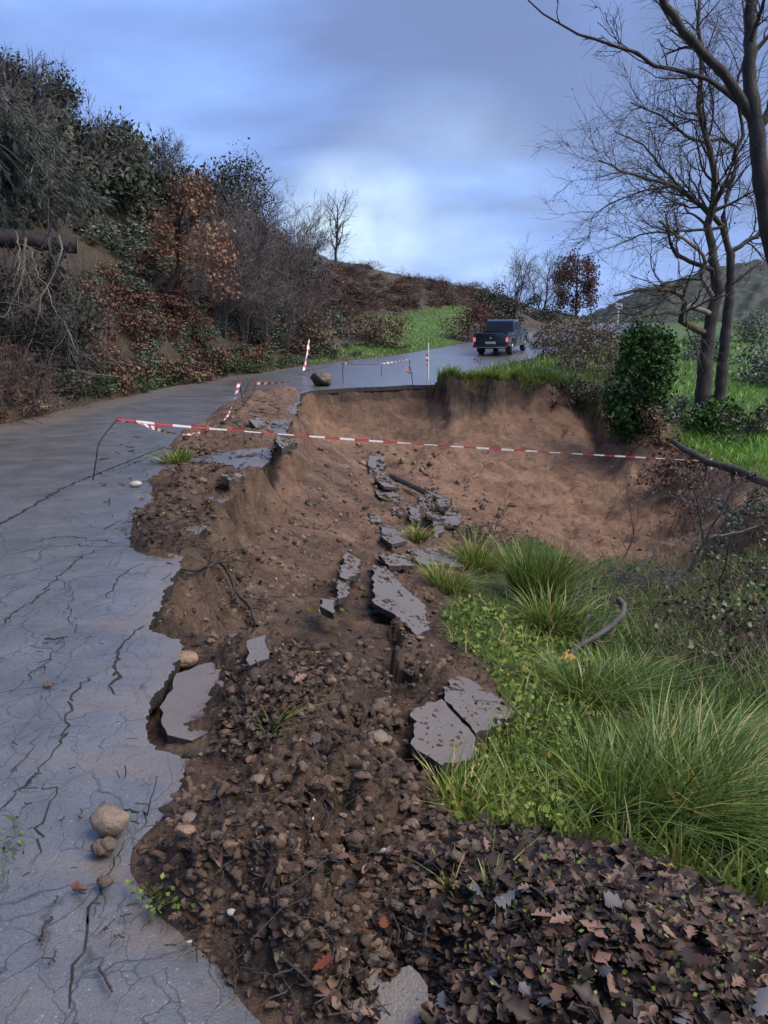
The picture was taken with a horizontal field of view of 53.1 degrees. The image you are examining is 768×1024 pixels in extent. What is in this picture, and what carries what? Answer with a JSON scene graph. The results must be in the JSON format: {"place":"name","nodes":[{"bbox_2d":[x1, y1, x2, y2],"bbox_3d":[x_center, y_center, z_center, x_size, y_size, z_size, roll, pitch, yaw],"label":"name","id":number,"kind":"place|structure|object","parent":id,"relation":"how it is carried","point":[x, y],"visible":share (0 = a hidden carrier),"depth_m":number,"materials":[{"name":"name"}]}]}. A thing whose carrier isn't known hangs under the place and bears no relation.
{"place":"outdoors","nodes":[
{"label":"outdoors","id":0,"kind":"place"},
{"bbox_2d":[0,323,664,1023],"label":"road","id":1,"kind":"structure","parent":0,"point":[62,565],"depth_m":3.71,"materials":[{"name":"asphalt"}]},
{"bbox_2d":[90,836,116,855],"bbox_3d":[-0.912,1.089,2.500,0.081,0.059,0.062,-8,15,-32],"label":"rock","id":2,"kind":"object","parent":1,"relation":"on","point":[106,846],"visible":1,"depth_m":2.48,"materials":[{"name":"stone"}]},
{"bbox_2d":[92,419,117,479],"bbox_3d":[-3.279,-0.732,9.006,0.043,0.680,0.480,6,14,23],"label":"wire stake","id":3,"kind":"object","parent":1,"relation":"on","point":[98,448],"visible":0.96,"depth_m":8.91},
{"bbox_2d":[117,418,698,460],"bbox_3d":[1.450,-1.086,12.199,10.999,1.438,0.427,-8,15,-30],"label":"barrier tape","id":4,"kind":"object","parent":3,"relation":"attached to","point":[209,428],"visible":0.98,"depth_m":11.36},
{"bbox_2d":[89,804,129,836],"bbox_3d":[-0.928,1.049,2.611,0.131,0.101,0.114,0,13,0],"label":"rock","id":5,"kind":"object","parent":1,"relation":"on","point":[107,820],"visible":0.98,"depth_m":2.57,"materials":[{"name":"beige stone"}]},
{"bbox_2d":[473,319,528,354],"bbox_3d":[6.043,-8.976,39.194,2.160,1.660,5.155,5,17,21],"label":"pickup truck","id":6,"kind":"object","parent":1,"relation":"on","point":[498,334],"visible":0.99,"depth_m":38.17,"materials":[{"name":"blue paint"}]},
{"bbox_2d":[0,150,767,1023],"bbox_3d":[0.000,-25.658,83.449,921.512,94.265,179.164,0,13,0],"label":"ground","id":7,"kind":"structure","parent":0,"point":[598,480],"depth_m":7.91,"materials":[{"name":"brown soil"}]},
{"bbox_2d":[0,41,48,97],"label":"evergreen bush","id":8,"kind":"object","parent":7,"relation":"on","point":[11,66],"visible":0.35,"depth_m":34.08,"materials":[{"name":"green plant"}]},
{"bbox_2d":[0,341,76,415],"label":"brush heap","id":9,"kind":"object","parent":7,"relation":"on","point":[13,375],"visible":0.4,"depth_m":15.30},
{"bbox_2d":[0,227,87,369],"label":"cut log","id":10,"kind":"object","parent":7,"relation":"on","point":[9,238],"visible":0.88,"depth_m":16.22,"materials":[{"name":"wood"}]},
{"bbox_2d":[0,198,121,407],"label":"hanging thicket","id":11,"kind":"object","parent":10,"relation":"hanging from","point":[50,340],"visible":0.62,"depth_m":16.57,"materials":[{"name":"brown plant"}]},
{"bbox_2d":[0,320,101,423],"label":"bank leaves","id":12,"kind":"object","parent":7,"relation":"on","point":[41,405],"visible":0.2,"depth_m":15.09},
{"bbox_2d":[0,81,117,237],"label":"pine tree","id":13,"kind":"object","parent":7,"relation":"on","point":[27,142],"visible":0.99,"depth_m":16.55,"materials":[{"name":"green plant"}]},
{"bbox_2d":[0,295,122,426],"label":"bank scrub","id":14,"kind":"object","parent":7,"relation":"on","point":[32,396],"visible":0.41,"depth_m":15.26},
{"bbox_2d":[29,47,94,123],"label":"evergreen bush","id":15,"kind":"object","parent":7,"relation":"on","point":[76,91],"visible":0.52,"depth_m":36.64,"materials":[{"name":"green plant"}]},
{"bbox_2d":[41,253,129,381],"bbox_3d":[-7.285,-4.395,18.600,2.066,3.640,1.892,-10,16,-38],"label":"bank brush","id":16,"kind":"object","parent":7,"relation":"on","point":[106,349],"visible":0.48,"depth_m":18.60,"materials":[{"name":"brown plant"}]},
{"bbox_2d":[83,102,142,159],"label":"evergreen bush","id":17,"kind":"object","parent":7,"relation":"on","point":[119,131],"visible":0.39,"depth_m":41.06,"materials":[{"name":"green plant"}]},
{"bbox_2d":[0,41,307,272],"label":"hillside brush","id":18,"kind":"object","parent":7,"relation":"on","point":[35,113],"visible":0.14,"depth_m":29.51,"materials":[{"name":"plant"}]},
{"bbox_2d":[142,121,190,171],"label":"ridge shrub","id":19,"kind":"object","parent":7,"relation":"on","point":[179,146],"visible":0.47,"depth_m":46.34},
{"bbox_2d":[133,445,200,463],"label":"grass tussock","id":20,"kind":"object","parent":7,"relation":"on","point":[177,457],"depth_m":10.03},
{"bbox_2d":[0,65,333,287],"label":"hillside scrub","id":21,"kind":"object","parent":7,"relation":"on","point":[126,190],"visible":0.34,"depth_m":31.49,"materials":[{"name":"green plant"}]},
{"bbox_2d":[81,265,257,384],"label":"bank plants","id":22,"kind":"object","parent":7,"relation":"on","point":[138,285],"visible":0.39,"depth_m":25.35,"materials":[{"name":"green plant"}]},
{"bbox_2d":[141,123,201,185],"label":"evergreen bush","id":23,"kind":"object","parent":7,"relation":"on","point":[166,160],"visible":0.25,"depth_m":45.03,"materials":[{"name":"green plant"}]},
{"bbox_2d":[70,249,274,393],"bbox_3d":[-7.197,-6.705,26.132,4.927,4.634,15.416,2,13,10],"label":"bracken","id":24,"kind":"object","parent":7,"relation":"on","point":[126,293],"visible":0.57,"depth_m":24.52,"materials":[{"name":"plant"}]},
{"bbox_2d":[130,141,247,305],"bbox_3d":[-6.645,-9.698,25.975,3.879,5.314,3.471,0,13,0],"label":"oak tree","id":25,"kind":"object","parent":7,"relation":"on","point":[188,206],"visible":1,"depth_m":25.83,"materials":[{"name":"brown plant"}]},
{"bbox_2d":[68,219,312,359],"bbox_3d":[-7.247,-9.116,31.685,8.109,5.634,14.196,0,13,0],"label":"shrub","id":26,"kind":"object","parent":7,"relation":"on","point":[135,227],"visible":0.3,"depth_m":30.17,"materials":[{"name":"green plant"}]},
{"bbox_2d":[160,662,223,743],"bbox_3d":[-0.908,0.922,3.662,0.303,0.090,0.783,-3,13,-11],"label":"asphalt slab","id":27,"kind":"object","parent":7,"relation":"on","point":[186,696],"depth_m":3.62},
{"bbox_2d":[166,534,275,626],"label":"lip branch","id":28,"kind":"object","parent":7,"relation":"on","point":[240,597],"visible":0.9,"depth_m":6.16,"materials":[{"name":"brown plant"}]},
{"bbox_2d":[53,341,411,397],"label":"roadside weeds","id":29,"kind":"object","parent":7,"relation":"on","point":[285,360],"visible":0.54,"depth_m":26.91,"materials":[{"name":"brown plant"}]},
{"bbox_2d":[170,187,295,338],"bbox_3d":[-5.987,-9.204,28.797,4.090,5.496,4.058,-9,16,-34],"label":"bare thicket","id":30,"kind":"object","parent":7,"relation":"on","point":[228,299],"visible":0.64,"depth_m":28.52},
{"bbox_2d":[199,137,287,236],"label":"evergreen tree","id":31,"kind":"object","parent":7,"relation":"on","point":[229,179],"visible":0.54,"depth_m":40.76,"materials":[{"name":"green plant"}]},
{"bbox_2d":[190,189,313,343],"bbox_3d":[-5.697,-9.413,30.127,4.777,6.147,4.470,8,15,32],"label":"bare thicket","id":32,"kind":"object","parent":7,"relation":"on","point":[253,273],"visible":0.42,"depth_m":29.81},
{"bbox_2d":[246,635,268,670],"bbox_3d":[-0.644,0.738,3.927,0.119,0.129,0.261,-2,13,-7],"label":"asphalt slab","id":33,"kind":"object","parent":7,"relation":"on","point":[257,653],"depth_m":3.91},
{"bbox_2d":[194,170,328,349],"bbox_3d":[-5.333,-9.980,31.330,5.105,7.083,5.401,-5,14,-19],"label":"bare thicket","id":34,"kind":"object","parent":7,"relation":"on","point":[276,208],"visible":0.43,"depth_m":30.74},
{"bbox_2d":[224,189,357,354],"bbox_3d":[-4.072,-9.890,32.263,6.124,6.771,4.488,0,13,0],"label":"bare thicket","id":35,"kind":"object","parent":7,"relation":"on","point":[298,275],"visible":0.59,"depth_m":32.00,"materials":[{"name":"plant"}]},
{"bbox_2d":[287,301,344,356],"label":"roadside bush","id":36,"kind":"object","parent":7,"relation":"on","point":[325,337],"visible":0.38,"depth_m":35.65,"materials":[{"name":"brown plant"}]},
{"bbox_2d":[320,301,354,341],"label":"roadside bush","id":37,"kind":"object","parent":7,"relation":"on","point":[338,322],"visible":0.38,"depth_m":39.49,"materials":[{"name":"green plant"}]},
{"bbox_2d":[317,188,358,269],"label":"bare tree","id":38,"kind":"object","parent":7,"relation":"on","point":[337,218],"visible":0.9,"depth_m":56.34,"materials":[{"name":"brown plant"}]},
{"bbox_2d":[337,552,361,582],"bbox_3d":[-0.356,0.595,8.247,0.230,0.303,1.642,0,13,0],"label":"asphalt slab","id":39,"kind":"object","parent":7,"relation":"on","point":[346,575],"depth_m":8.00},
{"bbox_2d":[341,303,413,348],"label":"roadside bush","id":40,"kind":"object","parent":7,"relation":"on","point":[374,327],"visible":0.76,"depth_m":41.52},
{"bbox_2d":[0,388,760,1023],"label":"twig litter","id":41,"kind":"object","parent":7,"relation":"on","point":[274,906],"visible":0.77,"depth_m":2.33,"materials":[{"name":"brown plant"}]},
{"bbox_2d":[0,539,767,1009],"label":"weeds","id":42,"kind":"object","parent":7,"relation":"on","point":[482,633],"visible":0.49,"depth_m":4.12,"materials":[{"name":"green plant"}]},
{"bbox_2d":[346,965,428,1023],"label":"asphalt slab","id":43,"kind":"object","parent":7,"relation":"on","point":[404,1003],"depth_m":1.95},
{"bbox_2d":[309,301,472,363],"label":"meadow grass","id":44,"kind":"structure","parent":7,"relation":"on","point":[417,328],"depth_m":47.00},
{"bbox_2d":[379,525,406,547],"bbox_3d":[0.123,0.349,11.032,0.366,0.263,1.781,-1,13,-2],"label":"asphalt slab","id":45,"kind":"object","parent":7,"relation":"on","point":[398,541],"depth_m":10.68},
{"bbox_2d":[378,553,413,570],"bbox_3d":[0.134,0.611,9.428,0.396,0.153,0.678,-3,13,-12],"label":"asphalt slab","id":46,"kind":"object","parent":7,"relation":"on","point":[392,566],"depth_m":9.30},
{"bbox_2d":[274,259,522,356],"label":"heath brush","id":47,"kind":"object","parent":7,"relation":"on","point":[359,274],"visible":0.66,"depth_m":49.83,"materials":[{"name":"plant"}]},
{"bbox_2d":[371,565,431,635],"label":"asphalt slab","id":48,"kind":"structure","parent":7,"relation":"on","point":[385,589],"depth_m":7.06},
{"bbox_2d":[392,520,449,541],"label":"grass tussock","id":49,"kind":"object","parent":7,"relation":"on","point":[416,536],"depth_m":11.33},
{"bbox_2d":[407,548,465,570],"bbox_3d":[0.695,0.630,10.210,0.772,0.280,1.282,0,13,0],"label":"asphalt slab","id":50,"kind":"object","parent":7,"relation":"on","point":[451,560],"depth_m":10.07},
{"bbox_2d":[410,699,475,775],"bbox_3d":[0.288,1.089,3.808,0.339,0.265,0.985,0,13,0],"label":"asphalt slab","id":51,"kind":"object","parent":7,"relation":"on","point":[445,714],"depth_m":3.68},
{"bbox_2d":[130,376,762,1023],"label":"soil clods","id":52,"kind":"object","parent":7,"relation":"on","point":[220,788],"visible":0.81,"depth_m":2.71,"materials":[{"name":"soil"}]},
{"bbox_2d":[133,398,767,1023],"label":"leaf litter","id":53,"kind":"object","parent":7,"relation":"on","point":[675,998],"visible":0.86,"depth_m":2.01,"materials":[{"name":"brown plant"}]},
{"bbox_2d":[397,548,509,601],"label":"grass tussock","id":54,"kind":"object","parent":7,"relation":"on","point":[446,583],"depth_m":8.74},
{"bbox_2d":[436,295,497,341],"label":"roadside bush","id":55,"kind":"object","parent":7,"relation":"on","point":[473,311],"visible":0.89,"depth_m":48.16,"materials":[{"name":"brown plant"}]},
{"bbox_2d":[395,483,546,550],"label":"bramble","id":56,"kind":"object","parent":7,"relation":"on","point":[466,529],"visible":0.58,"depth_m":12.69,"materials":[{"name":"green plant"}]},
{"bbox_2d":[442,675,518,741],"bbox_3d":[0.569,1.121,4.500,0.456,0.224,1.104,0,13,0],"label":"asphalt slab","id":57,"kind":"object","parent":7,"relation":"on","point":[451,697],"depth_m":4.38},
{"bbox_2d":[415,749,555,817],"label":"grass tussock","id":58,"kind":"object","parent":7,"relation":"on","point":[458,790],"depth_m":3.13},
{"bbox_2d":[430,523,550,576],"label":"grass tussock","id":59,"kind":"object","parent":7,"relation":"on","point":[470,555],"depth_m":10.18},
{"bbox_2d":[470,270,527,325],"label":"roadside bush","id":60,"kind":"object","parent":7,"relation":"on","point":[497,302],"visible":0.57,"depth_m":59.78,"materials":[{"name":"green plant"}]},
{"bbox_2d":[490,242,545,316],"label":"roadside tree","id":61,"kind":"object","parent":7,"relation":"on","point":[524,283],"visible":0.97,"depth_m":60.82,"materials":[{"name":"brown plant"}]},
{"bbox_2d":[426,374,612,438],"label":"hanging roots","id":62,"kind":"object","parent":7,"relation":"hanging from","point":[543,389],"visible":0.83,"depth_m":22.76,"materials":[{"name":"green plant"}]},
{"bbox_2d":[427,364,615,441],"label":"lip grass","id":63,"kind":"structure","parent":7,"relation":"on","point":[547,380],"depth_m":23.20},
{"bbox_2d":[505,232,571,320],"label":"roadside tree","id":64,"kind":"object","parent":7,"relation":"on","point":[547,288],"visible":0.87,"depth_m":67.60,"materials":[{"name":"brown plant"}]},
{"bbox_2d":[517,289,572,324],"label":"roadside bush","id":65,"kind":"object","parent":7,"relation":"on","point":[552,316],"visible":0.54,"depth_m":68.52,"materials":[{"name":"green plant"}]},
{"bbox_2d":[475,528,631,612],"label":"grass tussock","id":66,"kind":"object","parent":7,"relation":"on","point":[526,573],"depth_m":8.83,"materials":[{"name":"plant"}]},
{"bbox_2d":[486,577,647,648],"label":"grass tussock","id":67,"kind":"object","parent":7,"relation":"on","point":[544,613],"depth_m":7.81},
{"bbox_2d":[508,313,638,359],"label":"bramble","id":68,"kind":"object","parent":7,"relation":"on","point":[579,335],"visible":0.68,"depth_m":31.98,"materials":[{"name":"brown plant"}]},
{"bbox_2d":[546,241,604,315],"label":"rusty tree","id":69,"kind":"object","parent":7,"relation":"on","point":[573,278],"visible":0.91,"depth_m":77.88,"materials":[{"name":"brown plant"}]},
{"bbox_2d":[550,374,601,418],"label":"bramble","id":70,"kind":"object","parent":7,"relation":"on","point":[558,398],"visible":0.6,"depth_m":23.73,"materials":[{"name":"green plant"}]},
{"bbox_2d":[543,333,624,378],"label":"bramble","id":71,"kind":"object","parent":7,"relation":"on","point":[566,358],"visible":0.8,"depth_m":26.81,"materials":[{"name":"brown plant"}]},
{"bbox_2d":[551,368,638,421],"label":"bramble","id":72,"kind":"object","parent":7,"relation":"on","point":[583,393],"visible":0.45,"depth_m":23.63,"materials":[{"name":"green plant"}]},
{"bbox_2d":[562,597,631,659],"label":"torn branch","id":73,"kind":"object","parent":7,"relation":"on","point":[612,624],"visible":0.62,"depth_m":7.17,"materials":[{"name":"grey wood"}]},
{"bbox_2d":[511,642,710,728],"bbox_3d":[1.610,1.238,5.537,1.527,0.488,1.477,6,14,25],"label":"grass tussock","id":74,"kind":"object","parent":7,"relation":"on","point":[580,680],"depth_m":5.53,"materials":[{"name":"plant"}]},
{"bbox_2d":[551,557,677,620],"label":"bramble","id":75,"kind":"object","parent":7,"relation":"on","point":[594,589],"visible":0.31,"depth_m":9.13,"materials":[{"name":"green plant"}]},
{"bbox_2d":[509,694,767,881],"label":"grass tussock","id":76,"kind":"object","parent":7,"relation":"on","point":[603,786],"depth_m":3.29,"materials":[{"name":"plant"}]},
{"bbox_2d":[595,310,686,447],"bbox_3d":[6.851,-3.249,20.401,2.288,4.083,1.959,0,13,0],"label":"ivy stump","id":77,"kind":"object","parent":7,"relation":"on","point":[648,361],"visible":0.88,"depth_m":20.02,"materials":[{"name":"green plant"}]},
{"bbox_2d":[524,0,767,403],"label":"slender tree","id":78,"kind":"object","parent":7,"relation":"on","point":[721,379],"visible":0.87,"depth_m":22.62,"materials":[{"name":"brown plant"}]},
{"bbox_2d":[524,677,767,876],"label":"grass tussock","id":79,"kind":"object","parent":7,"relation":"on","point":[724,754],"depth_m":3.45,"materials":[{"name":"plant"}]},
{"bbox_2d":[528,0,767,263],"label":"leaning tree","id":80,"kind":"object","parent":7,"relation":"on","point":[747,100],"visible":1,"depth_m":10.84,"materials":[{"name":"brown plant"}]},
{"bbox_2d":[563,529,745,597],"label":"bramble","id":81,"kind":"object","parent":7,"relation":"on","point":[680,576],"visible":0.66,"depth_m":10.97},
{"bbox_2d":[547,0,767,406],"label":"plane tree","id":82,"kind":"object","parent":7,"relation":"on","point":[705,355],"visible":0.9,"depth_m":22.47,"materials":[{"name":"brown plant"}]},
{"bbox_2d":[636,403,682,449],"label":"withered creeper","id":83,"kind":"object","parent":7,"relation":"on","point":[653,421],"visible":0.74,"depth_m":19.51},
{"bbox_2d":[570,638,752,717],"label":"grass tussock","id":84,"kind":"object","parent":7,"relation":"on","point":[644,676],"depth_m":5.98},
{"bbox_2d":[558,563,765,635],"bbox_3d":[3.122,1.436,8.669,2.493,1.590,2.029,0,13,0],"label":"bramble","id":85,"kind":"object","parent":7,"relation":"on","point":[707,600],"visible":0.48,"depth_m":8.63,"materials":[{"name":"green plant"}]},
{"bbox_2d":[623,391,705,428],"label":"bramble","id":86,"kind":"object","parent":7,"relation":"on","point":[678,408],"visible":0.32,"depth_m":21.30,"materials":[{"name":"green plant"}]},
{"bbox_2d":[565,539,767,721],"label":"gully grass","id":87,"kind":"structure","parent":7,"relation":"on","point":[733,691],"depth_m":7.20,"materials":[{"name":"plant"}]},
{"bbox_2d":[625,434,717,511],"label":"bramble","id":88,"kind":"object","parent":7,"relation":"on","point":[670,464],"visible":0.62,"depth_m":17.48,"materials":[{"name":"brown plant"}]},
{"bbox_2d":[610,460,755,537],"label":"bramble","id":89,"kind":"object","parent":7,"relation":"on","point":[690,496],"visible":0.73,"depth_m":15.80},
{"bbox_2d":[612,566,767,711],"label":"gully stalks","id":90,"kind":"object","parent":7,"relation":"on","point":[676,639],"visible":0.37,"depth_m":7.25,"materials":[{"name":"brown plant"}]},
{"bbox_2d":[617,664,767,798],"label":"grass tussock","id":91,"kind":"object","parent":7,"relation":"on","point":[719,722],"depth_m":4.51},
{"bbox_2d":[617,594,767,695],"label":"bramble","id":92,"kind":"object","parent":7,"relation":"on","point":[691,646],"visible":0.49,"depth_m":6.74,"materials":[{"name":"green plant"}]},
{"bbox_2d":[654,457,732,538],"bbox_3d":[4.524,-0.228,11.252,1.107,1.285,0.624,5,14,20],"label":"bare sapling","id":93,"kind":"object","parent":7,"relation":"on","point":[701,519],"visible":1,"depth_m":11.14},
{"bbox_2d":[629,575,767,650],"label":"bramble","id":94,"kind":"object","parent":7,"relation":"on","point":[750,624],"visible":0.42,"depth_m":7.87,"materials":[{"name":"green plant"}]},
{"bbox_2d":[636,734,767,882],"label":"grass tussock","id":95,"kind":"object","parent":7,"relation":"on","point":[751,804],"depth_m":3.23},
{"bbox_2d":[675,318,738,361],"bbox_3d":[16.581,-8.404,40.102,4.031,3.346,3.617,0,13,0],"label":"olive tree","id":96,"kind":"object","parent":7,"relation":"on","point":[693,348],"visible":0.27,"depth_m":39.72,"materials":[{"name":"green plant"}]},
{"bbox_2d":[660,325,767,439],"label":"field grass","id":97,"kind":"structure","parent":7,"relation":"on","point":[729,383],"depth_m":31.02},
{"bbox_2d":[665,472,767,563],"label":"bramble","id":98,"kind":"object","parent":7,"relation":"on","point":[755,505],"visible":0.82,"depth_m":13.42,"materials":[{"name":"brown plant"}]},
{"bbox_2d":[679,394,754,437],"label":"ivy bush","id":99,"kind":"object","parent":7,"relation":"on","point":[706,415],"visible":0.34,"depth_m":19.99,"materials":[{"name":"green plant"}]},
{"bbox_2d":[671,439,767,487],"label":"fallen branch","id":100,"kind":"object","parent":7,"relation":"on","point":[732,469],"visible":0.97,"depth_m":14.03,"materials":[{"name":"wood"}]},
{"bbox_2d":[684,526,758,580],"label":"dead branch","id":101,"kind":"object","parent":7,"relation":"on","point":[704,544],"visible":0.71,"depth_m":11.39,"materials":[{"name":"wood"}]},
{"bbox_2d":[687,525,767,601],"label":"bramble","id":102,"kind":"object","parent":7,"relation":"on","point":[749,568],"visible":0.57,"depth_m":10.97,"materials":[{"name":"green plant"}]},
{"bbox_2d":[700,463,767,538],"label":"bare sapling","id":103,"kind":"object","parent":7,"relation":"on","point":[714,522],"visible":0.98,"depth_m":11.13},
{"bbox_2d":[702,394,767,444],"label":"bramble","id":104,"kind":"object","parent":7,"relation":"on","point":[760,415],"visible":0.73,"depth_m":19.37,"materials":[{"name":"green plant"}]},
{"bbox_2d":[728,326,767,387],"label":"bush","id":105,"kind":"object","parent":7,"relation":"on","point":[761,366],"visible":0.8,"depth_m":32.22,"materials":[{"name":"green plant"}]},
{"bbox_2d":[730,303,767,343],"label":"olive tree","id":106,"kind":"object","parent":7,"relation":"on","point":[749,328],"visible":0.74,"depth_m":50.25,"materials":[{"name":"green plant"}]},
{"bbox_2d":[0,0,767,316],"label":"sky","id":107,"kind":"structure","parent":0,"point":[429,110],"materials":[{"name":"blue"}]},
{"bbox_2d":[431,345,636,406],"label":"verge grass","id":108,"kind":"structure","parent":0,"point":[535,369],"depth_m":24.11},
{"bbox_2d":[415,533,767,905],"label":"bank grass","id":109,"kind":"structure","parent":0,"point":[727,878],"depth_m":3.42,"materials":[{"name":"plant"}]},
{"bbox_2d":[582,345,638,406],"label":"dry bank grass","id":110,"kind":"structure","parent":0,"point":[598,378],"depth_m":26.84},
{"bbox_2d":[581,259,767,325],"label":"hill","id":111,"kind":"structure","parent":0,"point":[756,294],"depth_m":207.02,"materials":[{"name":"plant"}]},
{"bbox_2d":[669,411,767,477],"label":"terrace grass","id":112,"kind":"structure","parent":0,"point":[753,456],"depth_m":18.30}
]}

